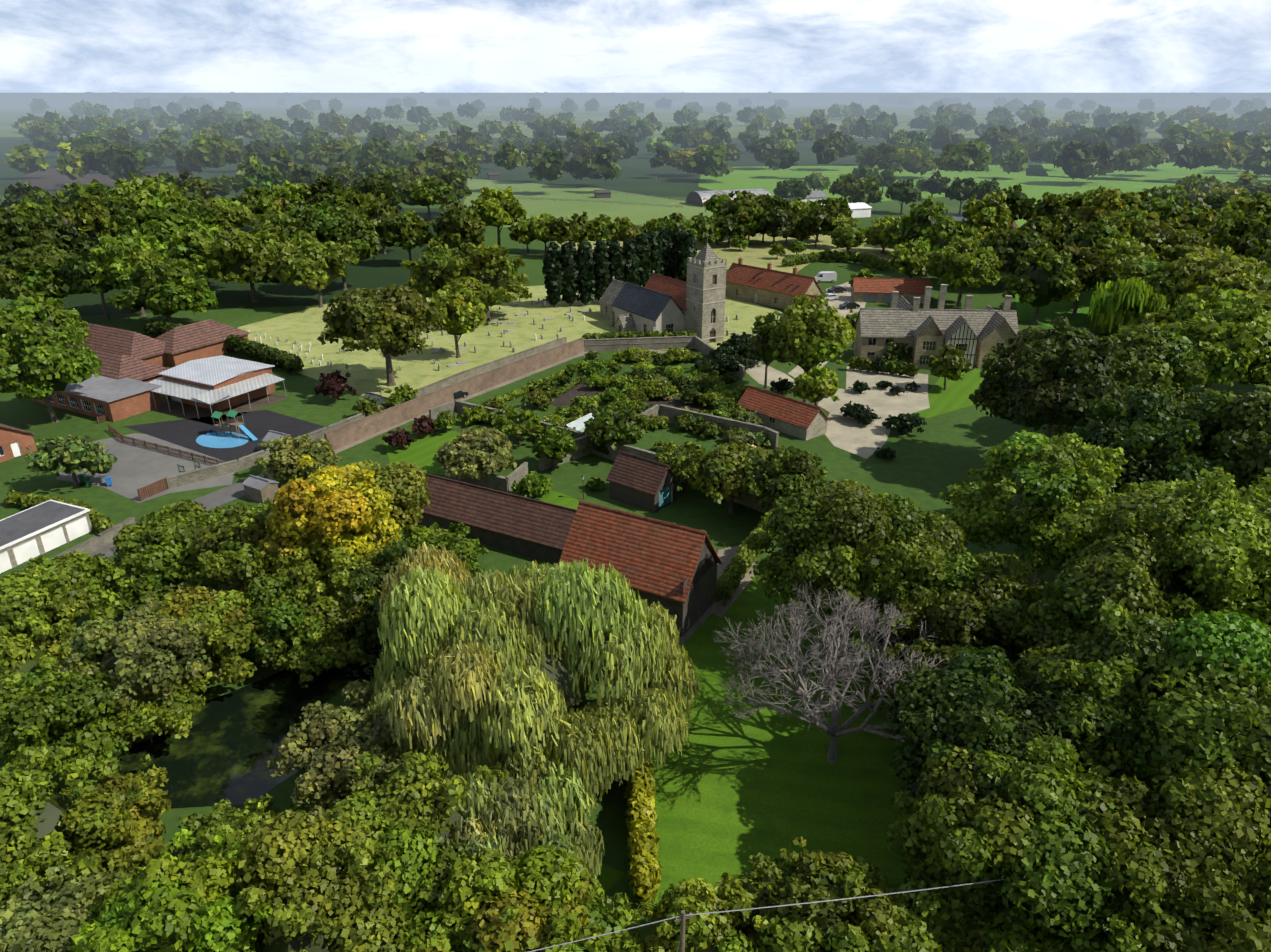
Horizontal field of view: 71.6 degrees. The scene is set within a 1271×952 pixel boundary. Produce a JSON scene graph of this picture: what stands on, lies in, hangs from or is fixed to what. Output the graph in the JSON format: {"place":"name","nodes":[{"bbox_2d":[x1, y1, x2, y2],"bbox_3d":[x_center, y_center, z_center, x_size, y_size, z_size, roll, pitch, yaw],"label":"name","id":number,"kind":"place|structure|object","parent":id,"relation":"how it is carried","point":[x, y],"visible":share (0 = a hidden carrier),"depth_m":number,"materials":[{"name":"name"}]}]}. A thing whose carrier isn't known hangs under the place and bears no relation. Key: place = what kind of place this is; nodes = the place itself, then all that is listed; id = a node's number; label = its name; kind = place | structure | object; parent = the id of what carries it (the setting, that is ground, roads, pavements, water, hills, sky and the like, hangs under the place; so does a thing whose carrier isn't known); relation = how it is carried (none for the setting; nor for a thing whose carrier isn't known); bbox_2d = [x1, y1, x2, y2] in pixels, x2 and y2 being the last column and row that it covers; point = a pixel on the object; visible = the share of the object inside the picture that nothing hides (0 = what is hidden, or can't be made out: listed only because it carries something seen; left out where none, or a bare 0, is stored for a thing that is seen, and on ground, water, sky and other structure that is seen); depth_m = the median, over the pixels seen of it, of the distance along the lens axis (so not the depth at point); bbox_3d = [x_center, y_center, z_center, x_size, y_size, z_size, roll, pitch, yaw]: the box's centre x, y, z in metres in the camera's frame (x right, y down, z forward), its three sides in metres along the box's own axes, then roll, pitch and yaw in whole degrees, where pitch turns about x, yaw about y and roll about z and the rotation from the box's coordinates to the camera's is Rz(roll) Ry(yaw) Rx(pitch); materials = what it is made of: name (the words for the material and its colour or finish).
{"place":"outdoors","nodes":[
{"label":"outdoors","id":0,"kind":"place"},
{"bbox_2d":[24,168,195,200],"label":"ploughed field","id":1,"kind":"structure","parent":0,"point":[51,180],"depth_m":492.60,"materials":[{"name":"soil"}]},
{"bbox_2d":[56,433,234,502],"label":"paved yard","id":2,"kind":"structure","parent":0,"point":[135,467],"depth_m":115.42,"materials":[{"name":"concrete"}]},
{"bbox_2d":[177,459,200,472],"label":"school signs","id":3,"kind":"object","parent":2,"relation":"on","point":[181,468],"visible":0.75,"depth_m":112.85,"materials":[{"name":"white metal"}]},
{"bbox_2d":[90,480,244,558],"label":"driveway","id":4,"kind":"structure","parent":0,"point":[224,495],"depth_m":106.92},
{"bbox_2d":[152,393,290,424],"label":"veranda","id":5,"kind":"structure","parent":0,"point":[176,409],"depth_m":137.23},
{"bbox_2d":[196,432,248,447],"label":"splash pad","id":6,"kind":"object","parent":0,"point":[214,440],"depth_m":124.64,"materials":[{"name":"blue rubber"}]},
{"bbox_2d":[124,410,324,461],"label":"playground paving","id":7,"kind":"structure","parent":0,"point":[187,433],"depth_m":128.71,"materials":[{"name":"grey asphalt"}]},
{"bbox_2d":[208,410,257,440],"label":"play towers","id":8,"kind":"structure","parent":7,"relation":"on","point":[218,415],"depth_m":125.18,"materials":[{"name":"wood"}]},
{"bbox_2d":[118,640,383,807],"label":"pond water","id":9,"kind":"structure","parent":0,"point":[227,747],"depth_m":66.86,"materials":[{"name":"green liquid"}]},
{"bbox_2d":[344,638,388,676],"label":"lily pads","id":10,"kind":"object","parent":9,"relation":"on","point":[365,669],"visible":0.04,"depth_m":75.51,"materials":[{"name":"green plant"}]},
{"bbox_2d":[61,208,459,315],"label":"lawn","id":11,"kind":"structure","parent":0,"point":[383,270],"depth_m":221.82,"materials":[{"name":"green plant"}]},
{"bbox_2d":[362,392,387,405],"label":"green shed","id":12,"kind":"structure","parent":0,"point":[380,397],"depth_m":135.21,"materials":[{"name":"clear wood"}]},
{"bbox_2d":[383,431,459,474],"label":"lawn","id":13,"kind":"structure","parent":0,"point":[421,452],"depth_m":120.88,"materials":[{"name":"green plant"}]},
{"bbox_2d":[257,351,596,480],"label":"lane path","id":14,"kind":"structure","parent":0,"point":[345,447],"depth_m":142.62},
{"bbox_2d":[452,391,467,399],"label":"car","id":15,"kind":"object","parent":14,"relation":"on","point":[458,394],"visible":0.44,"depth_m":140.83,"materials":[{"name":"paint"}]},
{"bbox_2d":[443,462,527,492],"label":"garden wall","id":16,"kind":"structure","parent":0,"point":[501,483],"depth_m":109.46,"materials":[{"name":"stone"}]},
{"bbox_2d":[413,473,575,563],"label":"barn","id":17,"kind":"structure","parent":0,"point":[530,527],"depth_m":95.04,"materials":[{"name":"brown tile"}]},
{"bbox_2d":[238,285,782,396],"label":"churchyard grass","id":18,"kind":"structure","parent":0,"point":[365,370],"depth_m":176.07,"materials":[{"name":"plant"}]},
{"bbox_2d":[248,298,778,370],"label":"gravestones","id":19,"kind":"object","parent":18,"relation":"on","point":[441,350],"visible":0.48,"depth_m":176.84,"materials":[{"name":"grey stone"}]},
{"bbox_2d":[538,490,578,509],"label":"barn lawn","id":20,"kind":"structure","parent":0,"point":[558,498],"depth_m":106.67,"materials":[{"name":"green plant"}]},
{"bbox_2d":[547,381,605,406],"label":"garden bed soil","id":21,"kind":"structure","parent":0,"point":[581,388],"depth_m":144.04,"materials":[{"name":"brown soil"}]},
{"bbox_2d":[0,137,1163,197],"bbox_3d":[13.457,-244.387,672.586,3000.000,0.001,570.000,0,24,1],"label":"fields","id":22,"kind":"structure","parent":0,"point":[638,174],"depth_m":555.43,"materials":[{"name":"green plant"}]},
{"bbox_2d":[487,172,500,178],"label":"field shelter","id":23,"kind":"object","parent":22,"relation":"on","point":[493,175],"visible":0.96,"depth_m":494.78,"materials":[{"name":"metal"}]},
{"bbox_2d":[464,178,712,226],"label":"field","id":24,"kind":"structure","parent":0,"point":[638,214],"depth_m":387.47,"materials":[{"name":"green plant"}]},
{"bbox_2d":[593,190,611,197],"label":"field shelter","id":25,"kind":"object","parent":24,"relation":"on","point":[602,193],"visible":0.98,"depth_m":406.86,"materials":[{"name":"metal"}]},
{"bbox_2d":[592,864,625,892],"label":"lawn","id":26,"kind":"structure","parent":0,"point":[608,877],"depth_m":55.47,"materials":[{"name":"green plant"}]},
{"bbox_2d":[585,374,633,388],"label":"garden bed soil","id":27,"kind":"structure","parent":0,"point":[622,375],"depth_m":150.51,"materials":[{"name":"brown soil"}]},
{"bbox_2d":[501,350,744,424],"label":"kitchen garden soil","id":28,"kind":"structure","parent":0,"point":[686,365],"depth_m":153.17,"materials":[{"name":"brown soil"}]},
{"bbox_2d":[0,195,1270,951],"bbox_3d":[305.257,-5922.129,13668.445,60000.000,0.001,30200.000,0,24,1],"label":"ground","id":29,"kind":"structure","parent":0,"point":[932,461],"depth_m":118.61,"materials":[{"name":"green plant"}]},
{"bbox_2d":[0,423,36,462],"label":"brick house","id":30,"kind":"structure","parent":29,"relation":"on","point":[14,441],"depth_m":118.47,"materials":[{"name":"brick"}]},
{"bbox_2d":[0,500,92,573],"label":"garages","id":31,"kind":"structure","parent":29,"relation":"on","point":[26,535],"depth_m":94.89,"materials":[{"name":"paint"}]},
{"bbox_2d":[50,517,135,558],"bbox_3d":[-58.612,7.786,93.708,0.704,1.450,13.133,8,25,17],"label":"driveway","id":32,"kind":"structure","parent":29,"relation":"on","point":[96,542],"depth_m":95.06,"materials":[{"name":"stone"}]},
{"bbox_2d":[78,474,112,486],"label":"wheelie bins","id":33,"kind":"object","parent":29,"relation":"on","point":[83,479],"visible":0.94,"depth_m":109.99,"materials":[{"name":"plastic"}]},
{"bbox_2d":[31,374,161,421],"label":"school classrooms","id":34,"kind":"structure","parent":29,"relation":"on","point":[114,400],"depth_m":134.77,"materials":[{"name":"orange brick"}]},
{"bbox_2d":[96,414,107,423],"bbox_3d":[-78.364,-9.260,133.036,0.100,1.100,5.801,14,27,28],"label":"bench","id":35,"kind":"object","parent":29,"relation":"on","point":[101,418],"visible":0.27,"depth_m":131.26,"materials":[{"name":"brown wood"}]},
{"bbox_2d":[67,344,167,381],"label":"school range","id":36,"kind":"structure","parent":29,"relation":"on","point":[117,366],"depth_m":143.17,"materials":[{"name":"tile"}]},
{"bbox_2d":[84,323,167,366],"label":"school range","id":37,"kind":"structure","parent":29,"relation":"on","point":[136,345],"depth_m":156.34,"materials":[{"name":"tile"}]},
{"bbox_2d":[137,477,167,500],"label":"school gate","id":38,"kind":"structure","parent":29,"relation":"on","point":[152,489],"depth_m":107.49,"materials":[{"name":"brown wood"}]},
{"bbox_2d":[107,423,246,464],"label":"playground fence","id":39,"kind":"object","parent":29,"relation":"on","point":[121,438],"visible":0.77,"depth_m":120.15,"materials":[{"name":"brown wood"}]},
{"bbox_2d":[154,319,250,366],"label":"school range","id":40,"kind":"structure","parent":29,"relation":"on","point":[197,340],"depth_m":161.52,"materials":[{"name":"tile"}]},
{"bbox_2d":[158,355,275,410],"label":"school hall","id":41,"kind":"structure","parent":29,"relation":"on","point":[216,372],"depth_m":139.48,"materials":[{"name":"grey metal"}]},
{"bbox_2d":[148,373,285,422],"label":"canopy","id":42,"kind":"object","parent":41,"relation":"attached to","point":[180,390],"visible":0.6,"depth_m":135.62,"materials":[{"name":"white metal"}]},
{"bbox_2d":[241,475,278,502],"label":"shed","id":43,"kind":"structure","parent":29,"relation":"on","point":[260,489],"depth_m":105.99,"materials":[{"name":"beige wood"}]},
{"bbox_2d":[165,405,382,488],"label":"school wall","id":44,"kind":"structure","parent":29,"relation":"on","point":[207,472],"depth_m":113.75,"materials":[{"name":"beige stone"}]},
{"bbox_2d":[262,430,295,446],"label":"shed","id":45,"kind":"structure","parent":29,"relation":"on","point":[272,434],"depth_m":119.53,"materials":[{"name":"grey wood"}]},
{"bbox_2d":[428,400,455,420],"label":"garden wall","id":46,"kind":"structure","parent":29,"relation":"on","point":[434,413],"depth_m":131.69,"materials":[{"name":"stone"}]},
{"bbox_2d":[324,337,583,449],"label":"boundary wall","id":47,"kind":"structure","parent":29,"relation":"on","point":[346,434],"depth_m":137.87,"materials":[{"name":"brick"}]},
{"bbox_2d":[382,337,566,409],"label":"churchyard wall","id":48,"kind":"structure","parent":29,"relation":"on","point":[461,376],"depth_m":153.75,"materials":[{"name":"grey stone"}]},
{"bbox_2d":[453,400,586,435],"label":"garden wall","id":49,"kind":"structure","parent":29,"relation":"on","point":[459,405],"depth_m":131.67,"materials":[{"name":"stone"}]},
{"bbox_2d":[539,435,591,470],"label":"garden wall","id":50,"kind":"structure","parent":29,"relation":"on","point":[545,462],"depth_m":117.74,"materials":[{"name":"stone"}]},
{"bbox_2d":[563,413,593,431],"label":"greenhouse","id":51,"kind":"object","parent":29,"relation":"on","point":[578,424],"visible":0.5,"depth_m":124.84,"materials":[{"name":"white glass"}]},
{"bbox_2d":[42,187,1211,886],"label":"tree trunks","id":52,"kind":"object","parent":29,"relation":"on","point":[838,659],"visible":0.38,"depth_m":62.69,"materials":[{"name":"brown plant"}]},
{"bbox_2d":[0,161,1270,532],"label":"tree foliage","id":53,"kind":"object","parent":52,"relation":"attached to","point":[1190,257],"visible":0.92,"depth_m":198.72,"materials":[{"name":"green plant"}]},
{"bbox_2d":[0,292,1270,951],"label":"tree foliage","id":54,"kind":"object","parent":52,"relation":"attached to","point":[1088,732],"visible":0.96,"depth_m":57.12,"materials":[{"name":"green plant"}]},
{"bbox_2d":[4,91,1270,195],"bbox_3d":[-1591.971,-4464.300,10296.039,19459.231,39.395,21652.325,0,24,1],"label":"tree foliage","id":55,"kind":"object","parent":29,"relation":"on","point":[1198,137],"visible":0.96,"depth_m":623.61,"materials":[{"name":"green plant"}]},
{"bbox_2d":[583,341,694,351],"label":"garden wall","id":56,"kind":"structure","parent":29,"relation":"on","point":[623,347],"depth_m":167.93,"materials":[{"name":"stone"}]},
{"bbox_2d":[558,500,721,645],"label":"barn","id":57,"kind":"structure","parent":29,"relation":"on","point":[671,568],"depth_m":79.28,"materials":[{"name":"brown tile"}]},
{"bbox_2d":[612,191,685,200],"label":"paddock fence","id":58,"kind":"object","parent":29,"relation":"on","point":[655,196],"visible":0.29,"depth_m":407.13,"materials":[{"name":"brown wood"}]},
{"bbox_2d":[583,336,744,379],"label":"garden wall","id":59,"kind":"structure","parent":29,"relation":"on","point":[702,347],"depth_m":167.19,"materials":[{"name":"brick"}]},
{"bbox_2d":[592,441,773,512],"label":"garden wall","id":60,"kind":"structure","parent":29,"relation":"on","point":[750,500],"depth_m":114.34,"materials":[{"name":"stone"}]},
{"bbox_2d":[631,404,778,448],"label":"garden wall","id":61,"kind":"structure","parent":29,"relation":"on","point":[669,412],"depth_m":126.53,"materials":[{"name":"stone"}]},
{"bbox_2d":[686,189,771,206],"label":"nissen hut","id":62,"kind":"object","parent":29,"relation":"on","point":[698,198],"visible":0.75,"depth_m":381.95,"materials":[{"name":"metal"}]},
{"bbox_2d":[712,546,755,617],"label":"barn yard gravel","id":63,"kind":"structure","parent":29,"relation":"on","point":[725,555],"depth_m":89.75,"materials":[{"name":"beige gravel"}]},
{"bbox_2d":[528,879,1005,951],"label":"telegraph pole","id":64,"kind":"object","parent":29,"relation":"on","point":[683,917],"visible":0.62,"depth_m":42.61,"materials":[{"name":"grey wood"}]},
{"bbox_2d":[725,257,827,309],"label":"building","id":65,"kind":"structure","parent":29,"relation":"on","point":[768,286],"depth_m":202.91,"materials":[{"name":"tile"}]},
{"bbox_2d":[736,385,829,440],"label":"garden outbuilding","id":66,"kind":"structure","parent":29,"relation":"on","point":[794,417],"depth_m":127.21,"materials":[{"name":"tile"}]},
{"bbox_2d":[815,271,836,282],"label":"white van","id":67,"kind":"object","parent":29,"relation":"on","point":[820,276],"visible":1,"depth_m":226.95,"materials":[{"name":"paint"}]},
{"bbox_2d":[788,282,865,377],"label":"driveway","id":68,"kind":"structure","parent":29,"relation":"on","point":[842,299],"depth_m":204.08,"materials":[{"name":"beige gravel"}]},
{"bbox_2d":[825,293,838,299],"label":"silver car","id":69,"kind":"object","parent":68,"relation":"on","point":[830,296],"visible":0.62,"depth_m":207.58,"materials":[{"name":"paint"}]},
{"bbox_2d":[827,286,845,293],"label":"dark car","id":70,"kind":"object","parent":68,"relation":"on","point":[833,289],"visible":0.96,"depth_m":215.31,"materials":[{"name":"paint"}]},
{"bbox_2d":[839,301,859,309],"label":"black car","id":71,"kind":"object","parent":68,"relation":"on","point":[848,304],"visible":1,"depth_m":199.48,"materials":[{"name":"paint"}]},
{"bbox_2d":[744,359,929,458],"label":"gravel driveway","id":72,"kind":"structure","parent":29,"relation":"on","point":[850,434],"depth_m":136.81,"materials":[{"name":"beige gravel"}]},
{"bbox_2d":[848,202,871,217],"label":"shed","id":73,"kind":"structure","parent":29,"relation":"on","point":[861,209],"depth_m":344.17,"materials":[{"name":"metal"}]},
{"bbox_2d":[851,277,930,303],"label":"outbuilding","id":74,"kind":"structure","parent":29,"relation":"on","point":[875,290],"depth_m":205.53,"materials":[{"name":"tile"}]},
{"bbox_2d":[853,284,1018,370],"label":"manor house","id":75,"kind":"structure","parent":29,"relation":"on","point":[925,332],"depth_m":157.44,"materials":[{"name":"stone"}]},
{"bbox_2d":[1004,220,1017,230],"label":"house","id":76,"kind":"structure","parent":29,"relation":"on","point":[1014,224],"depth_m":283.85,"materials":[{"name":"brick"}]},
{"bbox_2d":[0,93,1270,137],"bbox_3d":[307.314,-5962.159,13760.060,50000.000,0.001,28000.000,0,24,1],"label":"farmland field","id":77,"kind":"structure","parent":0,"point":[14,107],"depth_m":3013.55,"materials":[{"name":"green plant"}]},
{"bbox_2d":[0,0,1270,92],"label":"sky","id":78,"kind":"structure","parent":0,"point":[47,46],"materials":[{"name":"white"}]},
{"bbox_2d":[606,450,678,512],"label":"shed","id":79,"kind":"structure","parent":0,"point":[642,482],"depth_m":104.45,"materials":[{"name":"brown wood"}]},
{"bbox_2d":[598,234,726,343],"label":"church","id":80,"kind":"structure","parent":0,"point":[695,302],"depth_m":172.95,"materials":[{"name":"stone"}]},
{"bbox_2d":[650,349,700,353],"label":"church path","id":81,"kind":"structure","parent":0,"point":[660,351],"depth_m":167.24,"materials":[{"name":"beige gravel"}]},
{"bbox_2d":[646,398,708,410],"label":"garden bed soil","id":82,"kind":"structure","parent":0,"point":[679,403],"depth_m":139.44,"materials":[{"name":"brown soil"}]},
{"bbox_2d":[554,233,896,272],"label":"orchard field","id":83,"kind":"structure","parent":0,"point":[755,253],"depth_m":273.27,"materials":[{"name":"green plant"}]},
{"bbox_2d":[653,575,926,932],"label":"lawn","id":84,"kind":"structure","parent":0,"point":[733,794],"depth_m":63.66,"materials":[{"name":"green plant"}]},
{"bbox_2d":[846,366,927,391],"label":"gravel terrace","id":85,"kind":"structure","parent":0,"point":[871,378],"depth_m":151.01,"materials":[{"name":"beige gravel"}]},
{"bbox_2d":[698,164,1176,203],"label":"field","id":86,"kind":"structure","parent":0,"point":[1037,187],"depth_m":487.09,"materials":[{"name":"green plant"}]},
{"bbox_2d":[785,190,826,204],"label":"farm building","id":87,"kind":"structure","parent":86,"relation":"on","point":[817,195],"depth_m":380.22,"materials":[{"name":"metal"}]},
{"bbox_2d":[946,213,966,220],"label":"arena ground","id":88,"kind":"structure","parent":0,"point":[958,217],"depth_m":347.29,"materials":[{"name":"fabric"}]},
{"bbox_2d":[915,366,1012,417],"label":"lawn","id":89,"kind":"structure","parent":0,"point":[954,395],"depth_m":144.06,"materials":[{"name":"green plant"}]},
{"bbox_2d":[1015,219,1026,226],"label":"field","id":90,"kind":"structure","parent":0,"point":[1020,223],"depth_m":331.47,"materials":[{"name":"green plant"}]},
{"bbox_2d":[1015,290,1094,327],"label":"lawn","id":91,"kind":"structure","parent":0,"point":[1047,314],"depth_m":197.66,"materials":[{"name":"green plant"}]},
{"bbox_2d":[1026,161,1270,183],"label":"field","id":92,"kind":"structure","parent":0,"point":[1165,172],"depth_m":528.44,"materials":[{"name":"green plant"}]}
]}

